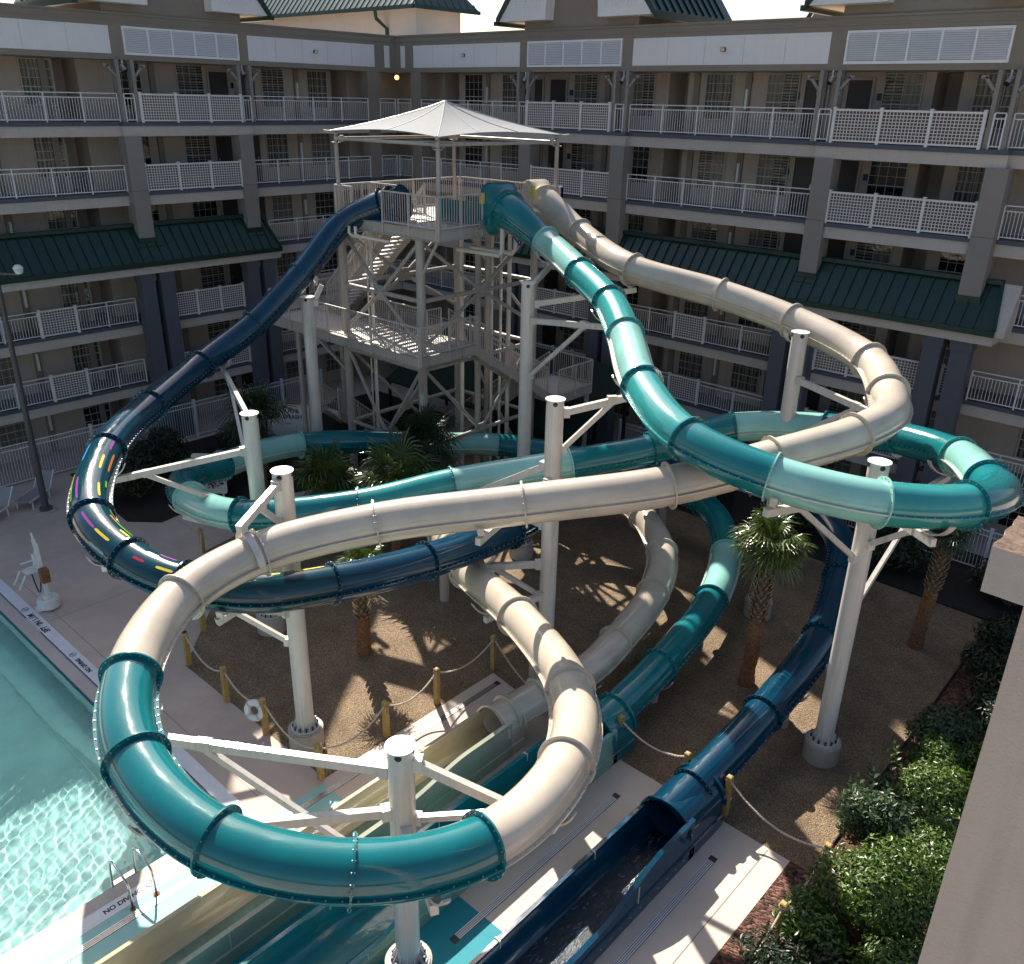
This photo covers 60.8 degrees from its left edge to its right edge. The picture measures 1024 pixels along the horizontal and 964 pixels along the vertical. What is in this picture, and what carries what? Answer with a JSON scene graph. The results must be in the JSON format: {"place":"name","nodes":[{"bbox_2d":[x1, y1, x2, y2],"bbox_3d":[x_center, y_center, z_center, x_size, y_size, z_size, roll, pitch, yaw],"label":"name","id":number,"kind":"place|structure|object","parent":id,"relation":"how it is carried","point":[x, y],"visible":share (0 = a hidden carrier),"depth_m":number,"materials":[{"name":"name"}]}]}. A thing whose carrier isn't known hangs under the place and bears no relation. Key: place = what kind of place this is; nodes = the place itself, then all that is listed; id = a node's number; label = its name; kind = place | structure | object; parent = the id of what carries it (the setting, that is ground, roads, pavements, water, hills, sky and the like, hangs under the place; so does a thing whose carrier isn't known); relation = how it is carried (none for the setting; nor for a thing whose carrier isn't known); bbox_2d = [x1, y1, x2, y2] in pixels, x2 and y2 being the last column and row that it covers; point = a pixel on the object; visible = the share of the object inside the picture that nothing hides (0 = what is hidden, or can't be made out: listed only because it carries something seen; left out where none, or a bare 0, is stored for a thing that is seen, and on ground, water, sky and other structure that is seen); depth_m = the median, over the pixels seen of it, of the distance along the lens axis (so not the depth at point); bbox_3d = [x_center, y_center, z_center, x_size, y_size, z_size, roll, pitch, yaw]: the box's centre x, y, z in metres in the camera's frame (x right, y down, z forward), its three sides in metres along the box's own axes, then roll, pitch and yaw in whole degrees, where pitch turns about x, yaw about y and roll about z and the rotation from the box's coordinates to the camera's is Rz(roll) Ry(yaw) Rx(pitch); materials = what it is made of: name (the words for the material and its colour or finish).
{"place":"outdoors","nodes":[
{"label":"outdoors","id":0,"kind":"place"},
{"bbox_2d":[0,613,165,954],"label":"water","id":1,"kind":"structure","parent":0,"point":[67,834],"depth_m":20.41,"materials":[{"name":"teal liquid"}]},
{"bbox_2d":[37,784,342,963],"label":"pavement","id":2,"kind":"structure","parent":0,"point":[109,944],"depth_m":17.65,"materials":[{"name":"paint"}]},
{"bbox_2d":[108,847,159,910],"bbox_3d":[-7.887,8.433,18.208,1.080,1.505,0.620,21,30,38],"label":"pool ladder","id":3,"kind":"object","parent":2,"relation":"on","point":[123,878],"visible":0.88,"depth_m":18.04,"materials":[{"name":"silver metal"}]},
{"bbox_2d":[53,681,500,963],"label":"trench drain","id":4,"kind":"object","parent":2,"relation":"on","point":[140,911],"visible":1,"depth_m":18.38,"materials":[{"name":"black paint"}]},
{"bbox_2d":[57,783,503,950],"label":"runout pavement","id":5,"kind":"structure","parent":0,"point":[478,910],"depth_m":17.98,"materials":[{"name":"concrete"}]},
{"bbox_2d":[92,704,577,963],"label":"slide column","id":6,"kind":"structure","parent":5,"relation":"on","point":[400,766],"depth_m":14.59,"materials":[{"name":"metal"}]},
{"bbox_2d":[231,896,501,963],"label":"teal pavement","id":7,"kind":"structure","parent":0,"point":[446,924],"depth_m":17.35,"materials":[{"name":"paint"}]},
{"bbox_2d":[0,0,812,32],"label":"sky","id":8,"kind":"structure","parent":0,"point":[737,9],"materials":[{"name":"white"}]},
{"bbox_2d":[0,365,996,859],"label":"pool deck","id":9,"kind":"structure","parent":0,"point":[190,699],"depth_m":28.94,"materials":[{"name":"beige concrete"}]},
{"bbox_2d":[0,264,57,514],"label":"light pole","id":10,"kind":"object","parent":9,"relation":"on","point":[46,508],"visible":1,"depth_m":32.82,"materials":[{"name":"grey metal"}]},
{"bbox_2d":[13,469,53,509],"bbox_3d":[-19.176,0.296,35.109,0.723,1.016,1.920,3,24,4],"label":"sun lounger","id":11,"kind":"object","parent":9,"relation":"on","point":[31,495],"visible":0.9,"depth_m":35.33,"materials":[{"name":"white paint"}]},
{"bbox_2d":[14,532,60,612],"bbox_3d":[-15.171,2.790,27.684,1.305,2.556,0.957,21,30,38],"label":"pool lift","id":12,"kind":"object","parent":9,"relation":"on","point":[47,600],"visible":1,"depth_m":27.77,"materials":[{"name":"white paint"}]},
{"bbox_2d":[0,579,256,963],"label":"pool kerb","id":13,"kind":"structure","parent":9,"relation":"on","point":[217,790],"depth_m":20.54,"materials":[{"name":"white paint"}]},
{"bbox_2d":[0,593,214,954],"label":"waterline tiles","id":14,"kind":"object","parent":13,"relation":"attached to","point":[26,637],"visible":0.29,"depth_m":25.34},
{"bbox_2d":[0,369,323,486],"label":"pool fence","id":15,"kind":"object","parent":9,"relation":"on","point":[282,393],"visible":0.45,"depth_m":41.04,"materials":[{"name":"metal"}]},
{"bbox_2d":[86,466,324,752],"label":"slide column","id":16,"kind":"structure","parent":9,"relation":"on","point":[305,727],"depth_m":20.81,"materials":[{"name":"metal"}]},
{"bbox_2d":[268,100,593,488],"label":"slide tower","id":17,"kind":"structure","parent":9,"relation":"on","point":[421,352],"depth_m":33.27,"materials":[{"name":"metal"}]},
{"bbox_2d":[0,0,1023,544],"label":"hotel building","id":18,"kind":"structure","parent":9,"relation":"on","point":[168,182],"depth_m":37.25,"materials":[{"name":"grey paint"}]},
{"bbox_2d":[0,421,28,450],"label":"window","id":19,"kind":"structure","parent":18,"relation":"in","point":[15,433],"depth_m":38.66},
{"bbox_2d":[16,57,57,105],"bbox_3d":[-19.260,-16.226,35.456,0.090,1.770,1.270,21,30,38],"label":"window","id":20,"kind":"structure","parent":18,"relation":"in","point":[27,67],"depth_m":35.35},
{"bbox_2d":[31,137,69,178],"bbox_3d":[-19.316,-13.661,36.579,0.090,1.770,1.270,21,30,38],"label":"window","id":21,"kind":"structure","parent":18,"relation":"in","point":[42,147],"depth_m":36.51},
{"bbox_2d":[45,210,78,229],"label":"window","id":22,"kind":"structure","parent":18,"relation":"in","point":[55,219],"depth_m":37.52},
{"bbox_2d":[59,282,92,309],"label":"window","id":23,"kind":"structure","parent":18,"relation":"in","point":[69,292],"depth_m":38.83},
{"bbox_2d":[70,342,102,370],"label":"window","id":24,"kind":"structure","parent":18,"relation":"in","point":[80,353],"depth_m":39.95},
{"bbox_2d":[82,402,111,430],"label":"window","id":25,"kind":"structure","parent":18,"relation":"in","point":[91,414],"depth_m":41.07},
{"bbox_2d":[175,64,204,94],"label":"window","id":26,"kind":"structure","parent":18,"relation":"in","point":[189,78],"depth_m":39.93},
{"bbox_2d":[183,135,212,162],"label":"window","id":27,"kind":"structure","parent":18,"relation":"in","point":[197,148],"depth_m":41.11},
{"bbox_2d":[199,265,225,288],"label":"window","id":28,"kind":"structure","parent":18,"relation":"in","point":[211,276],"depth_m":43.50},
{"bbox_2d":[205,69,230,94],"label":"door","id":29,"kind":"structure","parent":18,"relation":"in","point":[218,83],"depth_m":40.92,"materials":[{"name":"silver metal"}]},
{"bbox_2d":[213,135,232,161],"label":"door","id":30,"kind":"structure","parent":18,"relation":"in","point":[222,143],"depth_m":42.00,"materials":[{"name":"silver metal"}]},
{"bbox_2d":[260,68,285,107],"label":"window","id":31,"kind":"structure","parent":18,"relation":"in","point":[272,80],"depth_m":42.99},
{"bbox_2d":[266,134,290,168],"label":"window","id":32,"kind":"structure","parent":18,"relation":"in","point":[277,144],"depth_m":44.16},
{"bbox_2d":[271,194,294,225],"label":"window","id":33,"kind":"structure","parent":18,"relation":"in","point":[282,205],"depth_m":45.31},
{"bbox_2d":[306,70,328,108],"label":"window","id":34,"kind":"structure","parent":18,"relation":"in","point":[317,86],"depth_m":44.79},
{"bbox_2d":[310,133,332,166],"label":"window","id":35,"kind":"structure","parent":18,"relation":"in","point":[320,143],"depth_m":45.95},
{"bbox_2d":[314,192,334,221],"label":"window","id":36,"kind":"structure","parent":18,"relation":"in","point":[324,201],"depth_m":47.08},
{"bbox_2d":[245,0,480,35],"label":"rooftop block","id":37,"kind":"structure","parent":18,"relation":"on","point":[400,17],"depth_m":62.84,"materials":[{"name":"beige paint"}]},
{"bbox_2d":[465,74,482,111],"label":"window","id":38,"kind":"structure","parent":18,"relation":"in","point":[473,82],"depth_m":44.96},
{"bbox_2d":[501,74,521,113],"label":"window","id":39,"kind":"structure","parent":18,"relation":"in","point":[509,93],"depth_m":43.49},
{"bbox_2d":[548,77,568,101],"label":"door","id":40,"kind":"structure","parent":18,"relation":"in","point":[558,86],"depth_m":41.47,"materials":[{"name":"grey metal"}]},
{"bbox_2d":[570,143,594,170],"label":"window","id":41,"kind":"structure","parent":18,"relation":"in","point":[582,155],"depth_m":41.64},
{"bbox_2d":[573,74,598,102],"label":"window","id":42,"kind":"structure","parent":18,"relation":"in","point":[586,86],"depth_m":40.44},
{"bbox_2d":[631,146,650,184],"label":"window","id":43,"kind":"structure","parent":18,"relation":"in","point":[641,155],"depth_m":39.63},
{"bbox_2d":[632,74,655,117],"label":"window","id":44,"kind":"structure","parent":18,"relation":"in","point":[644,86],"depth_m":38.53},
{"bbox_2d":[677,351,703,380],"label":"window","id":45,"kind":"structure","parent":18,"relation":"in","point":[690,365],"depth_m":40.88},
{"bbox_2d":[690,221,718,241],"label":"window","id":46,"kind":"structure","parent":18,"relation":"in","point":[699,230],"depth_m":38.43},
{"bbox_2d":[695,150,726,191],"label":"window","id":47,"kind":"structure","parent":18,"relation":"in","point":[711,164],"depth_m":37.40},
{"bbox_2d":[702,74,735,120],"bbox_3d":[8.575,-15.977,36.258,1.320,1.770,0.090,21,30,38],"label":"window","id":48,"kind":"structure","parent":18,"relation":"in","point":[719,88],"depth_m":36.24,"materials":[{"name":"glass"}]},
{"bbox_2d":[729,363,760,393],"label":"window","id":49,"kind":"structure","parent":18,"relation":"in","point":[744,378],"depth_m":39.15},
{"bbox_2d":[747,228,779,249],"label":"window","id":50,"kind":"structure","parent":18,"relation":"in","point":[759,238],"depth_m":36.72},
{"bbox_2d":[753,154,789,196],"bbox_3d":[10.603,-12.610,35.648,1.370,1.770,0.090,21,30,38],"label":"window","id":51,"kind":"structure","parent":18,"relation":"in","point":[770,168],"depth_m":35.67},
{"bbox_2d":[763,73,801,122],"bbox_3d":[10.658,-15.174,34.526,1.370,1.770,0.090,21,30,38],"label":"window","id":52,"kind":"structure","parent":18,"relation":"in","point":[781,87],"depth_m":34.50,"materials":[{"name":"glass"}]},
{"bbox_2d":[786,156,814,213],"bbox_3d":[11.631,-11.888,34.936,1.080,2.190,0.100,21,30,38],"label":"door","id":53,"kind":"structure","parent":18,"relation":"in","point":[802,167],"depth_m":34.97,"materials":[{"name":"silver metal"}]},
{"bbox_2d":[796,78,830,139],"bbox_3d":[11.690,-14.454,33.817,1.080,2.190,0.090,21,30,38],"label":"door","id":54,"kind":"structure","parent":18,"relation":"in","point":[809,96],"depth_m":33.85,"materials":[{"name":"silver metal"}]},
{"bbox_2d":[828,387,864,413],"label":"window","id":55,"kind":"structure","parent":18,"relation":"in","point":[834,407],"depth_m":36.38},
{"bbox_2d":[837,159,862,192],"bbox_3d":[12.884,-11.405,33.894,1.080,2.190,0.100,21,30,38],"label":"door","id":56,"kind":"structure","parent":18,"relation":"in","point":[850,170],"depth_m":33.63,"materials":[{"name":"silver metal"}]},
{"bbox_2d":[843,78,876,108],"bbox_3d":[12.940,-13.970,32.771,1.080,2.190,0.100,21,30,38],"label":"door","id":57,"kind":"structure","parent":18,"relation":"in","point":[859,92],"depth_m":32.55,"materials":[{"name":"silver metal"}]},
{"bbox_2d":[854,242,893,264],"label":"window","id":58,"kind":"structure","parent":18,"relation":"in","point":[865,252],"depth_m":33.84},
{"bbox_2d":[865,161,908,196],"bbox_3d":[14.049,-11.281,32.782,1.420,1.770,0.090,21,30,38],"label":"window","id":59,"kind":"structure","parent":18,"relation":"in","point":[884,178],"depth_m":32.74,"materials":[{"name":"glass"}]},
{"bbox_2d":[880,73,926,109],"bbox_3d":[14.104,-13.846,31.660,1.420,1.770,0.090,21,30,38],"label":"window","id":60,"kind":"structure","parent":18,"relation":"in","point":[901,91],"depth_m":31.55,"materials":[{"name":"glass"}]},
{"bbox_2d":[936,251,965,273],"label":"window","id":61,"kind":"structure","parent":18,"relation":"in","point":[948,262],"depth_m":32.08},
{"bbox_2d":[951,166,985,202],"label":"window","id":62,"kind":"structure","parent":18,"relation":"in","point":[969,180],"depth_m":30.99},
{"bbox_2d":[970,73,1016,129],"bbox_3d":[16.371,-12.972,29.775,1.270,1.770,0.090,21,30,38],"label":"window","id":63,"kind":"structure","parent":18,"relation":"in","point":[982,97],"depth_m":29.80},
{"bbox_2d":[980,516,1023,605],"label":"plaster ledge","id":64,"kind":"object","parent":18,"relation":"attached to","point":[1004,576],"visible":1,"depth_m":9.02,"materials":[{"name":"paint"}]},
{"bbox_2d":[186,455,989,872],"bbox_3d":[0.492,3.927,29.017,23.780,0.001,19.250,21,30,38],"label":"gravel bed","id":65,"kind":"object","parent":9,"relation":"on","point":[422,631],"visible":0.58,"depth_m":25.78,"materials":[{"name":"gravel"}]},
{"bbox_2d":[115,359,286,636],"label":"slide column","id":66,"kind":"structure","parent":65,"relation":"on","point":[249,450],"depth_m":24.56,"materials":[{"name":"metal"}]},
{"bbox_2d":[212,378,301,489],"bbox_3d":[-9.476,-1.086,32.854,3.336,5.824,3.336,21,30,38],"label":"palm tree","id":67,"kind":"object","parent":65,"relation":"on","point":[255,399],"visible":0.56,"depth_m":31.93,"materials":[{"name":"green plant"}]},
{"bbox_2d":[300,276,323,493],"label":"slide column","id":68,"kind":"structure","parent":65,"relation":"on","point":[309,303],"depth_m":32.50,"materials":[{"name":"metal"}]},
{"bbox_2d":[292,437,369,495],"bbox_3d":[-6.549,0.415,31.497,3.281,4.369,3.856,5,24,8],"label":"palm tree","id":69,"kind":"object","parent":65,"relation":"on","point":[326,463],"visible":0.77,"depth_m":30.91,"materials":[{"name":"green plant"}]},
{"bbox_2d":[335,544,384,655],"bbox_3d":[-4.465,3.380,25.413,1.562,3.864,1.946,21,30,38],"label":"palm tree","id":70,"kind":"object","parent":65,"relation":"on","point":[362,609],"visible":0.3,"depth_m":25.53,"materials":[{"name":"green plant"}]},
{"bbox_2d":[350,426,442,551],"bbox_3d":[-3.846,0.448,30.891,3.817,4.844,3.661,21,30,38],"label":"palm tree","id":71,"kind":"object","parent":65,"relation":"on","point":[405,465],"visible":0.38,"depth_m":30.31,"materials":[{"name":"green plant"}]},
{"bbox_2d":[390,400,465,475],"bbox_3d":[-3.157,-0.412,32.256,3.022,5.337,2.863,-1,24,-6],"label":"palm tree","id":72,"kind":"object","parent":65,"relation":"on","point":[424,424],"visible":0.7,"depth_m":31.48,"materials":[{"name":"green plant"}]},
{"bbox_2d":[471,375,626,678],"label":"slide column","id":73,"kind":"structure","parent":65,"relation":"on","point":[550,463],"depth_m":22.64,"materials":[{"name":"metal"}]},
{"bbox_2d":[509,252,636,560],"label":"slide column","id":74,"kind":"structure","parent":65,"relation":"on","point":[530,303],"depth_m":28.59,"materials":[{"name":"metal"}]},
{"bbox_2d":[725,501,815,687],"bbox_3d":[6.833,3.134,24.077,2.626,5.778,2.429,21,30,38],"label":"palm tree","id":75,"kind":"object","parent":65,"relation":"on","point":[776,549],"visible":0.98,"depth_m":23.18,"materials":[{"name":"green plant"}]},
{"bbox_2d":[743,329,867,620],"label":"slide column","id":76,"kind":"structure","parent":65,"relation":"on","point":[795,379],"depth_m":24.94,"materials":[{"name":"metal"}]},
{"bbox_2d":[690,513,986,963],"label":"bed edging","id":77,"kind":"object","parent":65,"relation":"on","point":[884,771],"visible":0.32,"depth_m":25.86,"materials":[{"name":"black paint"}]},
{"bbox_2d":[762,457,955,768],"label":"slide column","id":78,"kind":"structure","parent":65,"relation":"on","point":[821,745],"depth_m":20.52,"materials":[{"name":"metal"}]},
{"bbox_2d":[907,525,986,649],"bbox_3d":[12.733,2.830,26.120,1.953,4.922,1.800,21,30,38],"label":"palm tree","id":79,"kind":"object","parent":65,"relation":"on","point":[945,546],"visible":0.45,"depth_m":25.93,"materials":[{"name":"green plant"}]},
{"bbox_2d":[709,635,992,963],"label":"mulch bed","id":80,"kind":"object","parent":9,"relation":"on","point":[956,689],"visible":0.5,"depth_m":18.56,"materials":[{"name":"brown wood"}]},
{"bbox_2d":[734,920,817,963],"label":"shrub","id":81,"kind":"object","parent":80,"relation":"on","point":[776,951],"visible":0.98,"depth_m":16.31,"materials":[{"name":"green plant"}]},
{"bbox_2d":[772,883,852,958],"bbox_3d":[5.846,8.674,17.002,1.495,1.204,1.437,14,27,26],"label":"shrub","id":82,"kind":"object","parent":80,"relation":"on","point":[810,922],"visible":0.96,"depth_m":16.72,"materials":[{"name":"green plant"}]},
{"bbox_2d":[820,922,923,963],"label":"shrub","id":83,"kind":"object","parent":80,"relation":"on","point":[888,953],"visible":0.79,"depth_m":15.96,"materials":[{"name":"green plant"}]},
{"bbox_2d":[803,833,941,950],"bbox_3d":[7.370,8.114,17.175,3.039,2.155,2.098,4,24,6],"label":"shrub","id":84,"kind":"object","parent":80,"relation":"on","point":[878,888],"visible":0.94,"depth_m":16.78,"materials":[{"name":"green plant"}]},
{"bbox_2d":[835,765,924,857],"bbox_3d":[8.036,7.472,19.197,1.746,1.726,1.588,21,30,38],"label":"shrub","id":85,"kind":"object","parent":80,"relation":"on","point":[881,814],"visible":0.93,"depth_m":18.88,"materials":[{"name":"green plant"}]},
{"bbox_2d":[897,789,956,866],"bbox_3d":[9.014,7.868,18.746,1.622,1.410,1.916,21,30,38],"label":"shrub","id":86,"kind":"object","parent":80,"relation":"on","point":[920,821],"visible":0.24,"depth_m":18.67,"materials":[{"name":"green plant"}]},
{"bbox_2d":[900,825,954,911],"bbox_3d":[8.894,8.198,17.617,2.414,1.710,1.849,21,30,38],"label":"shrub","id":87,"kind":"object","parent":80,"relation":"on","point":[939,851],"visible":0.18,"depth_m":17.72,"materials":[{"name":"green plant"}]},
{"bbox_2d":[885,739,970,830],"bbox_3d":[9.630,7.255,19.909,2.111,1.632,3.000,-9,26,-22],"label":"shrub","id":88,"kind":"object","parent":80,"relation":"on","point":[945,795],"visible":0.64,"depth_m":19.61,"materials":[{"name":"green plant"}]},
{"bbox_2d":[901,729,975,782],"bbox_3d":[10.460,6.823,21.249,1.468,1.376,1.745,-12,27,-27],"label":"shrub","id":89,"kind":"object","parent":80,"relation":"on","point":[944,748],"visible":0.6,"depth_m":21.04,"materials":[{"name":"green plant"}]},
{"bbox_2d":[904,701,986,761],"bbox_3d":[10.962,6.417,22.095,2.127,1.463,1.787,-7,25,-18],"label":"shrub","id":90,"kind":"object","parent":80,"relation":"on","point":[947,722],"visible":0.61,"depth_m":21.87,"materials":[{"name":"green plant"}]},
{"bbox_2d":[959,667,1003,735],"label":"shrub","id":91,"kind":"object","parent":80,"relation":"on","point":[983,700],"visible":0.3,"depth_m":23.10,"materials":[{"name":"green plant"}]},
{"bbox_2d":[958,639,1010,693],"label":"shrub","id":92,"kind":"object","parent":80,"relation":"on","point":[997,659],"visible":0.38,"depth_m":24.70,"materials":[{"name":"green plant"}]},
{"bbox_2d":[973,610,1019,651],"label":"shrub","id":93,"kind":"object","parent":80,"relation":"on","point":[999,630],"visible":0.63,"depth_m":26.16,"materials":[{"name":"green plant"}]},
{"bbox_2d":[918,607,1023,963],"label":"wall pier","id":94,"kind":"structure","parent":9,"relation":"on","point":[977,917],"depth_m":3.60,"materials":[{"name":"paint"}]},
{"bbox_2d":[70,391,1023,617],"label":"planting bed","id":95,"kind":"object","parent":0,"point":[958,591],"visible":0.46,"depth_m":34.62,"materials":[{"name":"plant"}]},
{"bbox_2d":[113,448,165,497],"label":"shrub","id":96,"kind":"object","parent":95,"relation":"on","point":[135,462],"visible":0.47,"depth_m":34.89,"materials":[{"name":"green plant"}]},
{"bbox_2d":[128,426,189,471],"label":"shrub","id":97,"kind":"object","parent":95,"relation":"on","point":[167,450],"visible":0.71,"depth_m":37.67,"materials":[{"name":"green plant"}]},
{"bbox_2d":[267,404,310,435],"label":"sign board","id":98,"kind":"object","parent":95,"relation":"on","point":[294,423],"visible":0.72,"depth_m":40.18,"materials":[{"name":"white paint"}]},
{"bbox_2d":[385,328,626,439],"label":"green canopy","id":99,"kind":"object","parent":95,"relation":"on","point":[604,384],"visible":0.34,"depth_m":40.06,"materials":[{"name":"black"}]},
{"bbox_2d":[618,419,1003,570],"bbox_3d":[13.521,1.138,33.915,23.130,1.720,0.130,21,30,38],"label":"pool fence","id":100,"kind":"object","parent":95,"relation":"on","point":[992,532],"visible":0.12,"depth_m":31.55,"materials":[{"name":"metal"}]},
{"bbox_2d":[851,526,933,573],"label":"shrub","id":101,"kind":"object","parent":95,"relation":"on","point":[904,553],"visible":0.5,"depth_m":30.70,"materials":[{"name":"green plant"}]},
{"bbox_2d":[322,673,789,963],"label":"runout slab","id":102,"kind":"structure","parent":0,"point":[737,854],"depth_m":18.96,"materials":[{"name":"concrete"}]},
{"bbox_2d":[66,184,853,963],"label":"water slide","id":103,"kind":"object","parent":102,"relation":"on","point":[598,898],"visible":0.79,"depth_m":20.11,"materials":[{"name":"blue plastic"}]},
{"bbox_2d":[93,179,912,963],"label":"water slide","id":104,"kind":"object","parent":102,"relation":"on","point":[269,879],"visible":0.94,"depth_m":17.60,"materials":[{"name":"beige plastic"}]},
{"bbox_2d":[449,793,619,943],"bbox_3d":[0.679,8.275,19.089,0.170,0.007,5.520,21,30,38],"label":"trench drain","id":105,"kind":"object","parent":102,"relation":"on","point":[471,924],"visible":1,"depth_m":18.81,"materials":[{"name":"black paint"}]},
{"bbox_2d":[165,182,1023,963],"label":"water slide","id":106,"kind":"object","parent":102,"relation":"on","point":[981,490],"visible":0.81,"depth_m":22.78,"materials":[{"name":"teal plastic"}]},
{"bbox_2d":[613,855,717,963],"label":"trench drain","id":107,"kind":"object","parent":102,"relation":"on","point":[659,917],"visible":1,"depth_m":17.93,"materials":[{"name":"black paint"}]},
{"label":"pool basin","id":108,"kind":"structure","parent":0,"visible":0},
{"bbox_2d":[0,594,206,963],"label":"gutter ledge","id":109,"kind":"object","parent":108,"relation":"attached to","point":[79,679],"visible":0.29,"depth_m":18.68,"materials":[{"name":"concrete"}]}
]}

